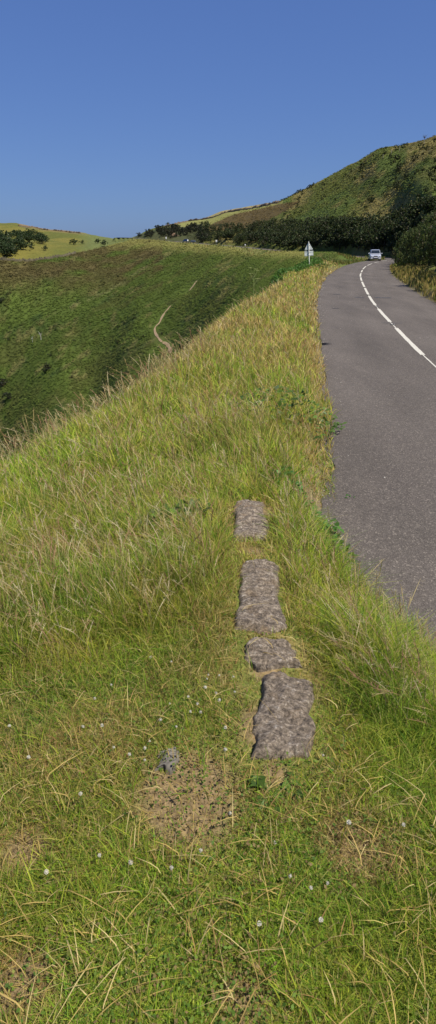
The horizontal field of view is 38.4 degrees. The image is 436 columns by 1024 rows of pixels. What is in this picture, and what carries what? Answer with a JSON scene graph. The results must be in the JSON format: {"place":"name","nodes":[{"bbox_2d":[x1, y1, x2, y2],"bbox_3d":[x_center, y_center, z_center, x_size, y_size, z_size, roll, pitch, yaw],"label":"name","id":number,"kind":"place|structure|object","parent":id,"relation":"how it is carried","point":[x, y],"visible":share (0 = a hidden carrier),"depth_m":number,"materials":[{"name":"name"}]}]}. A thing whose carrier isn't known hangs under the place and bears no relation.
{"place":"outdoors","nodes":[
{"label":"outdoors","id":0,"kind":"place"},
{"bbox_2d":[0,137,435,1023],"bbox_3d":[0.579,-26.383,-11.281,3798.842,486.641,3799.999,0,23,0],"label":"ground","id":1,"kind":"structure","parent":0,"point":[58,243],"depth_m":2.74,"materials":[{"name":"green plant"}]},
{"bbox_2d":[0,378,9,385],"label":"bush","id":2,"kind":"object","parent":1,"relation":"on","point":[1,381],"visible":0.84,"depth_m":342.17,"materials":[{"name":"green plant"}]},
{"bbox_2d":[0,230,10,236],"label":"tree","id":3,"kind":"object","parent":1,"relation":"on","point":[2,234],"visible":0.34,"depth_m":492.30,"materials":[{"name":"green plant"}]},
{"bbox_2d":[1,392,11,398],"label":"bush","id":4,"kind":"object","parent":1,"relation":"on","point":[5,394],"visible":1,"depth_m":331.96,"materials":[{"name":"green plant"}]},
{"bbox_2d":[0,242,14,256],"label":"tree","id":5,"kind":"object","parent":1,"relation":"on","point":[7,246],"visible":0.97,"depth_m":450.42,"materials":[{"name":"green plant"}]},
{"bbox_2d":[3,245,18,255],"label":"tree","id":6,"kind":"object","parent":1,"relation":"on","point":[13,247],"visible":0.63,"depth_m":455.22,"materials":[{"name":"green plant"}]},
{"bbox_2d":[16,239,31,249],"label":"tree","id":7,"kind":"object","parent":1,"relation":"on","point":[21,245],"visible":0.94,"depth_m":481.08,"materials":[{"name":"green plant"}]},
{"bbox_2d":[23,233,35,241],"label":"tree","id":8,"kind":"object","parent":1,"relation":"on","point":[27,234],"visible":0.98,"depth_m":533.28,"materials":[{"name":"green plant"}]},
{"bbox_2d":[0,251,75,261],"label":"hedge bank","id":9,"kind":"structure","parent":1,"relation":"on","point":[39,258],"depth_m":460.31,"materials":[{"name":"green plant"}]},
{"bbox_2d":[35,235,47,243],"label":"tree","id":10,"kind":"object","parent":1,"relation":"on","point":[43,238],"visible":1,"depth_m":530.55,"materials":[{"name":"green plant"}]},
{"bbox_2d":[41,362,51,371],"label":"bush","id":11,"kind":"object","parent":1,"relation":"on","point":[46,366],"visible":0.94,"depth_m":318.07,"materials":[{"name":"green plant"}]},
{"bbox_2d":[18,225,80,233],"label":"hedge bank","id":12,"kind":"structure","parent":1,"relation":"on","point":[48,229],"depth_m":924.78,"materials":[{"name":"green plant"}]},
{"bbox_2d":[154,747,179,774],"bbox_3d":[-0.170,0.834,2.081,0.090,0.068,0.110,0,23,0],"label":"loose stone","id":13,"kind":"object","parent":1,"relation":"on","point":[167,765],"visible":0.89,"depth_m":2.06,"materials":[{"name":"grey stone"}]},
{"bbox_2d":[0,239,338,462],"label":"heather","id":14,"kind":"object","parent":1,"relation":"on","point":[262,263],"visible":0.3,"depth_m":320.41,"materials":[{"name":"green plant"}]},
{"bbox_2d":[154,281,196,351],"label":"footpath","id":15,"kind":"structure","parent":1,"relation":"on","point":[160,340],"depth_m":263.89,"materials":[{"name":"beige soil"}]},
{"bbox_2d":[134,498,218,538],"bbox_3d":[-0.310,0.059,4.281,0.632,0.290,0.591,-21,31,-40],"label":"leafy weed","id":16,"kind":"object","parent":1,"relation":"on","point":[171,508],"visible":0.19,"depth_m":4.21,"materials":[{"name":"green plant"}]},
{"bbox_2d":[0,535,435,1023],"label":"turf grass","id":17,"kind":"structure","parent":1,"relation":"on","point":[337,970],"depth_m":1.79,"materials":[{"name":"green plant"}]},
{"bbox_2d":[0,260,435,687],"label":"verge grass","id":18,"kind":"structure","parent":1,"relation":"on","point":[34,492],"depth_m":5.40,"materials":[{"name":"plant"}]},
{"bbox_2d":[0,504,435,1023],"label":"clover leaves","id":19,"kind":"object","parent":1,"relation":"on","point":[223,1020],"visible":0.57,"depth_m":1.63,"materials":[{"name":"green plant"}]},
{"bbox_2d":[0,556,435,1023],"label":"dead straw","id":20,"kind":"object","parent":1,"relation":"on","point":[110,988],"visible":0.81,"depth_m":1.60,"materials":[{"name":"beige plant"}]},
{"bbox_2d":[165,200,279,225],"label":"hedge bank","id":21,"kind":"structure","parent":1,"relation":"on","point":[261,205],"depth_m":677.44,"materials":[{"name":"green plant"}]},
{"bbox_2d":[221,231,235,239],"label":"tree","id":22,"kind":"object","parent":1,"relation":"on","point":[231,233],"visible":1,"depth_m":417.10,"materials":[{"name":"green plant"}]},
{"bbox_2d":[222,222,234,228],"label":"tree","id":23,"kind":"object","parent":1,"relation":"on","point":[231,224],"visible":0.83,"depth_m":452.47,"materials":[{"name":"green plant"}]},
{"bbox_2d":[231,237,240,244],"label":"tree","id":24,"kind":"object","parent":1,"relation":"on","point":[237,241],"visible":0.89,"depth_m":386.41,"materials":[{"name":"green plant"}]},
{"bbox_2d":[238,232,246,242],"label":"tree","id":25,"kind":"object","parent":1,"relation":"on","point":[242,236],"visible":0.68,"depth_m":378.67,"materials":[{"name":"green plant"}]},
{"bbox_2d":[115,238,384,265],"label":"bank grass","id":26,"kind":"structure","parent":1,"relation":"on","point":[349,256],"depth_m":148.31,"materials":[{"name":"green plant"}]},
{"bbox_2d":[245,229,258,242],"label":"tree","id":27,"kind":"object","parent":1,"relation":"on","point":[250,235],"visible":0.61,"depth_m":356.13,"materials":[{"name":"green plant"}]},
{"bbox_2d":[249,267,259,297],"bbox_3d":[1.726,-10.859,30.125,0.535,1.683,0.410,4,24,10],"label":"hogweed","id":28,"kind":"object","parent":1,"relation":"on","point":[253,280],"visible":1,"depth_m":30.04,"materials":[{"name":"green plant"}]},
{"bbox_2d":[251,231,259,241],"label":"tree","id":29,"kind":"object","parent":1,"relation":"on","point":[255,236],"visible":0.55,"depth_m":353.43,"materials":[{"name":"green plant"}]},
{"bbox_2d":[254,219,267,225],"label":"tree","id":30,"kind":"object","parent":1,"relation":"on","point":[261,223],"visible":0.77,"depth_m":387.19,"materials":[{"name":"green plant"}]},
{"bbox_2d":[257,233,267,245],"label":"tree","id":31,"kind":"object","parent":1,"relation":"on","point":[261,242],"visible":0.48,"depth_m":314.37,"materials":[{"name":"green plant"}]},
{"bbox_2d":[259,231,278,245],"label":"tree","id":32,"kind":"object","parent":1,"relation":"on","point":[265,236],"visible":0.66,"depth_m":298.18,"materials":[{"name":"green plant"}]},
{"bbox_2d":[269,235,277,245],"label":"tree","id":33,"kind":"object","parent":1,"relation":"on","point":[271,239],"visible":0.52,"depth_m":285.48,"materials":[{"name":"green plant"}]},
{"bbox_2d":[232,499,315,759],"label":"stone slabs","id":34,"kind":"structure","parent":1,"relation":"on","point":[285,724],"depth_m":2.57,"materials":[{"name":"grey stone"}]},
{"bbox_2d":[247,772,304,813],"bbox_3d":[0.189,0.882,1.958,0.175,0.077,0.164,-6,24,-13],"label":"leafy weed","id":35,"kind":"object","parent":1,"relation":"on","point":[261,779],"visible":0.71,"depth_m":1.97,"materials":[{"name":"green plant"}]},
{"bbox_2d":[275,236,282,246],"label":"tree","id":36,"kind":"object","parent":1,"relation":"on","point":[279,240],"visible":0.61,"depth_m":273.78,"materials":[{"name":"green plant"}]},
{"bbox_2d":[276,221,292,229],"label":"tree","id":37,"kind":"object","parent":1,"relation":"on","point":[286,224],"visible":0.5,"depth_m":298.42,"materials":[{"name":"green plant"}]},
{"bbox_2d":[222,385,346,438],"bbox_3d":[0.924,-1.470,8.974,1.858,0.558,1.806,0,23,0],"label":"leafy weed","id":38,"kind":"object","parent":1,"relation":"on","point":[279,403],"visible":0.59,"depth_m":8.93,"materials":[{"name":"green plant"}]},
{"bbox_2d":[280,235,291,249],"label":"tree","id":39,"kind":"object","parent":1,"relation":"on","point":[284,245],"visible":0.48,"depth_m":256.00,"materials":[{"name":"green plant"}]},
{"bbox_2d":[283,233,296,246],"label":"tree","id":40,"kind":"object","parent":1,"relation":"on","point":[288,242],"visible":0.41,"depth_m":252.15,"materials":[{"name":"green plant"}]},
{"bbox_2d":[285,228,297,236],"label":"tree","id":41,"kind":"object","parent":1,"relation":"on","point":[293,230],"visible":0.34,"depth_m":260.48,"materials":[{"name":"green plant"}]},
{"bbox_2d":[286,217,298,225],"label":"tree","id":42,"kind":"object","parent":1,"relation":"on","point":[293,221],"visible":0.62,"depth_m":300.23,"materials":[{"name":"green plant"}]},
{"bbox_2d":[267,257,322,287],"bbox_3d":[6.324,-21.060,55.182,3.208,2.431,25.654,6,24,14],"label":"bracken","id":43,"kind":"object","parent":1,"relation":"on","point":[304,264],"visible":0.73,"depth_m":55.69,"materials":[{"name":"green plant"}]},
{"bbox_2d":[290,235,305,249],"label":"tree","id":44,"kind":"object","parent":1,"relation":"on","point":[300,240],"visible":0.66,"depth_m":235.49,"materials":[{"name":"green plant"}]},
{"bbox_2d":[295,226,307,238],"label":"tree","id":45,"kind":"object","parent":1,"relation":"on","point":[303,230],"visible":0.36,"depth_m":244.21,"materials":[{"name":"green plant"}]},
{"bbox_2d":[270,465,344,541],"bbox_3d":[0.793,-0.093,5.737,0.732,0.637,0.736,0,23,0],"label":"leafy weed","id":46,"kind":"object","parent":1,"relation":"on","point":[336,524],"visible":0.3,"depth_m":5.76,"materials":[{"name":"green plant"}]},
{"bbox_2d":[304,242,312,267],"bbox_3d":[8.892,-24.887,61.146,0.860,2.770,0.122,-6,23,-1],"label":"warning sign","id":47,"kind":"object","parent":1,"relation":"on","point":[308,252],"visible":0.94,"depth_m":61.00,"materials":[{"name":"metal"}]},
{"bbox_2d":[301,229,317,244],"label":"tree","id":48,"kind":"object","parent":1,"relation":"on","point":[304,234],"visible":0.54,"depth_m":228.66,"materials":[{"name":"green plant"}]},
{"bbox_2d":[186,135,435,266],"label":"rough pasture","id":49,"kind":"structure","parent":1,"relation":"on","point":[431,142],"depth_m":263.64,"materials":[{"name":"green plant"}]},
{"bbox_2d":[306,222,319,234],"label":"tree","id":50,"kind":"object","parent":1,"relation":"on","point":[315,223],"visible":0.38,"depth_m":227.96,"materials":[{"name":"green plant"}]},
{"bbox_2d":[308,236,317,247],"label":"tree","id":51,"kind":"object","parent":1,"relation":"on","point":[310,239],"visible":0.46,"depth_m":221.11,"materials":[{"name":"green plant"}]},
{"bbox_2d":[306,215,325,223],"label":"tree","id":52,"kind":"object","parent":1,"relation":"on","point":[313,218],"visible":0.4,"depth_m":242.71,"materials":[{"name":"green plant"}]},
{"bbox_2d":[314,230,324,246],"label":"tree","id":53,"kind":"object","parent":1,"relation":"on","point":[317,234],"visible":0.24,"depth_m":214.19,"materials":[{"name":"green plant"}]},
{"bbox_2d":[316,232,327,244],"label":"tree","id":54,"kind":"object","parent":1,"relation":"on","point":[322,237],"visible":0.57,"depth_m":209.82,"materials":[{"name":"green plant"}]},
{"bbox_2d":[317,217,332,230],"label":"tree","id":55,"kind":"object","parent":1,"relation":"on","point":[322,222],"visible":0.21,"depth_m":217.61,"materials":[{"name":"green plant"}]},
{"bbox_2d":[293,495,358,567],"bbox_3d":[0.886,0.150,5.200,0.604,0.583,0.527,6,24,14],"label":"leafy weed","id":56,"kind":"object","parent":1,"relation":"on","point":[347,547],"visible":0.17,"depth_m":5.30,"materials":[{"name":"green plant"}]},
{"bbox_2d":[319,216,334,229],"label":"tree","id":57,"kind":"object","parent":1,"relation":"on","point":[328,221],"visible":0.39,"depth_m":209.95,"materials":[{"name":"green plant"}]},
{"bbox_2d":[300,256,356,268],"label":"verge weeds","id":58,"kind":"object","parent":1,"relation":"on","point":[325,264],"visible":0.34,"depth_m":74.24,"materials":[{"name":"green plant"}]},
{"bbox_2d":[320,236,338,249],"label":"tree","id":59,"kind":"object","parent":1,"relation":"on","point":[328,243],"visible":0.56,"depth_m":199.10,"materials":[{"name":"green plant"}]},
{"bbox_2d":[324,222,338,236],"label":"tree","id":60,"kind":"object","parent":1,"relation":"on","point":[330,228],"visible":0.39,"depth_m":199.75,"materials":[{"name":"green plant"}]},
{"bbox_2d":[326,226,342,242],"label":"tree","id":61,"kind":"object","parent":1,"relation":"on","point":[334,233],"visible":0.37,"depth_m":195.48,"materials":[{"name":"green plant"}]},
{"bbox_2d":[327,235,341,249],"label":"tree","id":62,"kind":"object","parent":1,"relation":"on","point":[336,242],"visible":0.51,"depth_m":194.75,"materials":[{"name":"green plant"}]},
{"bbox_2d":[333,216,341,226],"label":"tree","id":63,"kind":"object","parent":1,"relation":"on","point":[337,221],"visible":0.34,"depth_m":200.08,"materials":[{"name":"green plant"}]},
{"bbox_2d":[338,237,349,246],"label":"tree","id":64,"kind":"object","parent":1,"relation":"on","point":[343,240],"visible":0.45,"depth_m":189.20,"materials":[{"name":"green plant"}]},
{"bbox_2d":[337,225,357,231],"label":"tree","id":65,"kind":"object","parent":1,"relation":"on","point":[340,228],"visible":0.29,"depth_m":189.83,"materials":[{"name":"green plant"}]},
{"bbox_2d":[343,231,354,247],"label":"tree","id":66,"kind":"object","parent":1,"relation":"on","point":[349,238],"visible":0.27,"depth_m":184.45,"materials":[{"name":"green plant"}]},
{"bbox_2d":[341,216,358,230],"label":"tree","id":67,"kind":"object","parent":1,"relation":"on","point":[353,220],"visible":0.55,"depth_m":184.12,"materials":[{"name":"green plant"}]},
{"bbox_2d":[345,224,358,234],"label":"tree","id":68,"kind":"object","parent":1,"relation":"on","point":[351,229],"visible":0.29,"depth_m":178.21,"materials":[{"name":"green plant"}]},
{"bbox_2d":[348,233,359,249],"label":"tree","id":69,"kind":"object","parent":1,"relation":"on","point":[355,238],"visible":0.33,"depth_m":178.42,"materials":[{"name":"green plant"}]},
{"bbox_2d":[356,230,368,250],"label":"tree","id":70,"kind":"object","parent":1,"relation":"on","point":[362,238],"visible":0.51,"depth_m":172.41,"materials":[{"name":"green plant"}]},
{"bbox_2d":[354,223,373,237],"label":"tree","id":71,"kind":"object","parent":1,"relation":"on","point":[368,228],"visible":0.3,"depth_m":174.00,"materials":[{"name":"green plant"}]},
{"bbox_2d":[357,212,375,228],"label":"tree","id":72,"kind":"object","parent":1,"relation":"on","point":[368,215],"visible":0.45,"depth_m":184.08,"materials":[{"name":"green plant"}]},
{"bbox_2d":[358,227,377,246],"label":"tree","id":73,"kind":"object","parent":1,"relation":"on","point":[363,231],"visible":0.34,"depth_m":168.68,"materials":[{"name":"green plant"}]},
{"bbox_2d":[362,240,378,249],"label":"tree","id":74,"kind":"object","parent":1,"relation":"on","point":[367,246],"visible":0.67,"depth_m":167.09,"materials":[{"name":"green plant"}]},
{"bbox_2d":[365,232,385,249],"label":"tree","id":75,"kind":"object","parent":1,"relation":"on","point":[377,240],"visible":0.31,"depth_m":162.00,"materials":[{"name":"green plant"}]},
{"bbox_2d":[370,221,383,231],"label":"tree","id":76,"kind":"object","parent":1,"relation":"on","point":[379,226],"visible":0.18,"depth_m":165.96,"materials":[{"name":"green plant"}]},
{"bbox_2d":[368,214,388,223],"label":"tree","id":77,"kind":"object","parent":1,"relation":"on","point":[376,219],"visible":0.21,"depth_m":172.81,"materials":[{"name":"green plant"}]},
{"bbox_2d":[372,232,388,249],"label":"tree","id":78,"kind":"object","parent":1,"relation":"on","point":[374,238],"visible":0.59,"depth_m":158.90,"materials":[{"name":"green plant"}]},
{"bbox_2d":[374,226,386,244],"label":"tree","id":79,"kind":"object","parent":1,"relation":"on","point":[381,234],"visible":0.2,"depth_m":161.00,"materials":[{"name":"green plant"}]},
{"bbox_2d":[377,216,391,224],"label":"tree","id":80,"kind":"object","parent":1,"relation":"on","point":[382,219],"visible":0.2,"depth_m":165.60,"materials":[{"name":"green plant"}]},
{"bbox_2d":[383,241,393,252],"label":"tree","id":81,"kind":"object","parent":1,"relation":"on","point":[388,248],"visible":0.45,"depth_m":152.43,"materials":[{"name":"green plant"}]},
{"bbox_2d":[386,236,398,248],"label":"tree","id":82,"kind":"object","parent":1,"relation":"on","point":[392,243],"visible":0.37,"depth_m":147.56,"materials":[{"name":"green plant"}]},
{"bbox_2d":[383,217,404,235],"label":"tree","id":83,"kind":"object","parent":1,"relation":"on","point":[390,231],"visible":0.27,"depth_m":150.90,"materials":[{"name":"green plant"}]},
{"bbox_2d":[389,203,407,218],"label":"tree","id":84,"kind":"object","parent":1,"relation":"on","point":[393,213],"visible":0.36,"depth_m":155.17,"materials":[{"name":"green plant"}]},
{"bbox_2d":[394,238,405,265],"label":"tree","id":85,"kind":"object","parent":1,"relation":"on","point":[398,248],"visible":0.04,"depth_m":80.69,"materials":[{"name":"green plant"}]},
{"bbox_2d":[391,231,412,266],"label":"tree","id":86,"kind":"object","parent":1,"relation":"on","point":[398,254],"visible":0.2,"depth_m":74.86,"materials":[{"name":"green plant"}]},
{"bbox_2d":[389,211,414,232],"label":"tree","id":87,"kind":"object","parent":1,"relation":"on","point":[397,228],"visible":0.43,"depth_m":143.81,"materials":[{"name":"green plant"}]},
{"bbox_2d":[395,208,413,222],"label":"tree","id":88,"kind":"object","parent":1,"relation":"on","point":[404,212],"visible":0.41,"depth_m":145.14,"materials":[{"name":"green plant"}]},
{"bbox_2d":[398,221,415,239],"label":"tree","id":89,"kind":"object","parent":1,"relation":"on","point":[404,228],"visible":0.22,"depth_m":141.23,"materials":[{"name":"green plant"}]},
{"bbox_2d":[400,228,418,265],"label":"tree","id":90,"kind":"object","parent":1,"relation":"on","point":[402,262],"visible":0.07,"depth_m":69.96,"materials":[{"name":"green plant"}]},
{"bbox_2d":[396,215,423,229],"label":"tree","id":91,"kind":"object","parent":1,"relation":"on","point":[417,220],"visible":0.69,"depth_m":136.22,"materials":[{"name":"green plant"}]},
{"bbox_2d":[399,223,421,264],"bbox_3d":[20.584,-27.432,64.636,4.036,4.361,2.575,15,28,32],"label":"tree","id":92,"kind":"object","parent":1,"relation":"on","point":[412,233],"visible":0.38,"depth_m":64.92,"materials":[{"name":"green plant"}]},
{"bbox_2d":[387,250,435,301],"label":"roadside grass","id":93,"kind":"structure","parent":1,"relation":"on","point":[427,278],"depth_m":42.84,"materials":[{"name":"plant"}]},
{"bbox_2d":[407,197,425,218],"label":"tree","id":94,"kind":"object","parent":1,"relation":"on","point":[415,209],"visible":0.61,"depth_m":140.68,"materials":[{"name":"green plant"}]},
{"bbox_2d":[410,214,435,263],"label":"tree","id":95,"kind":"object","parent":1,"relation":"on","point":[423,223],"visible":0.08,"depth_m":59.04,"materials":[{"name":"green plant"}]},
{"bbox_2d":[412,194,435,213],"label":"tree","id":96,"kind":"object","parent":1,"relation":"on","point":[425,198],"visible":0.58,"depth_m":131.99,"materials":[{"name":"green plant"}]},
{"bbox_2d":[413,211,435,265],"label":"tree","id":97,"kind":"object","parent":1,"relation":"on","point":[432,219],"visible":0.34,"depth_m":54.53,"materials":[{"name":"green plant"}]},
{"bbox_2d":[415,223,435,265],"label":"tree","id":98,"kind":"object","parent":1,"relation":"on","point":[428,250],"visible":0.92,"depth_m":50.77,"materials":[{"name":"green plant"}]},
{"bbox_2d":[421,200,434,212],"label":"tree","id":99,"kind":"object","parent":1,"relation":"on","point":[430,202],"visible":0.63,"depth_m":129.79,"materials":[{"name":"green plant"}]},
{"bbox_2d":[420,197,435,213],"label":"tree","id":100,"kind":"object","parent":1,"relation":"on","point":[427,208],"visible":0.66,"depth_m":130.50,"materials":[{"name":"green plant"}]},
{"bbox_2d":[422,200,435,212],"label":"tree","id":101,"kind":"object","parent":1,"relation":"on","point":[430,207],"visible":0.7,"depth_m":129.29,"materials":[{"name":"green plant"}]},
{"bbox_2d":[422,221,435,247],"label":"tree","id":102,"kind":"object","parent":1,"relation":"on","point":[428,233],"visible":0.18,"depth_m":53.07,"materials":[{"name":"green plant"}]},
{"bbox_2d":[431,222,435,265],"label":"tree","id":103,"kind":"object","parent":1,"relation":"on","point":[434,232],"visible":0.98,"depth_m":46.07,"materials":[{"name":"green plant"}]},
{"bbox_2d":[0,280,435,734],"bbox_3d":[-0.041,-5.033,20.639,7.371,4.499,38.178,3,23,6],"label":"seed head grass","id":104,"kind":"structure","parent":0,"point":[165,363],"depth_m":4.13,"materials":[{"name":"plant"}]},
{"bbox_2d":[0,0,435,237],"label":"sky","id":105,"kind":"structure","parent":0,"point":[119,118],"materials":[{"name":"blue"}]},
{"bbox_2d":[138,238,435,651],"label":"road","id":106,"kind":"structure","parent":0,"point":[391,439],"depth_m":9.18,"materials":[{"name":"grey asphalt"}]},
{"bbox_2d":[313,283,389,564],"bbox_3d":[5.429,-7.402,23.584,3.728,0.060,42.169,3,23,8],"label":"road grit","id":107,"kind":"object","parent":106,"relation":"on","point":[337,378],"visible":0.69,"depth_m":16.57,"materials":[{"name":"grey gravel"}]},
{"bbox_2d":[368,250,381,260],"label":"car","id":108,"kind":"object","parent":106,"relation":"on","point":[374,254],"visible":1,"depth_m":99.74,"materials":[{"name":"grey paint"}]},
{"bbox_2d":[360,260,435,366],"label":"road marking","id":109,"kind":"object","parent":106,"relation":"on","point":[414,346],"visible":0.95,"depth_m":19.29,"materials":[{"name":"paint"}]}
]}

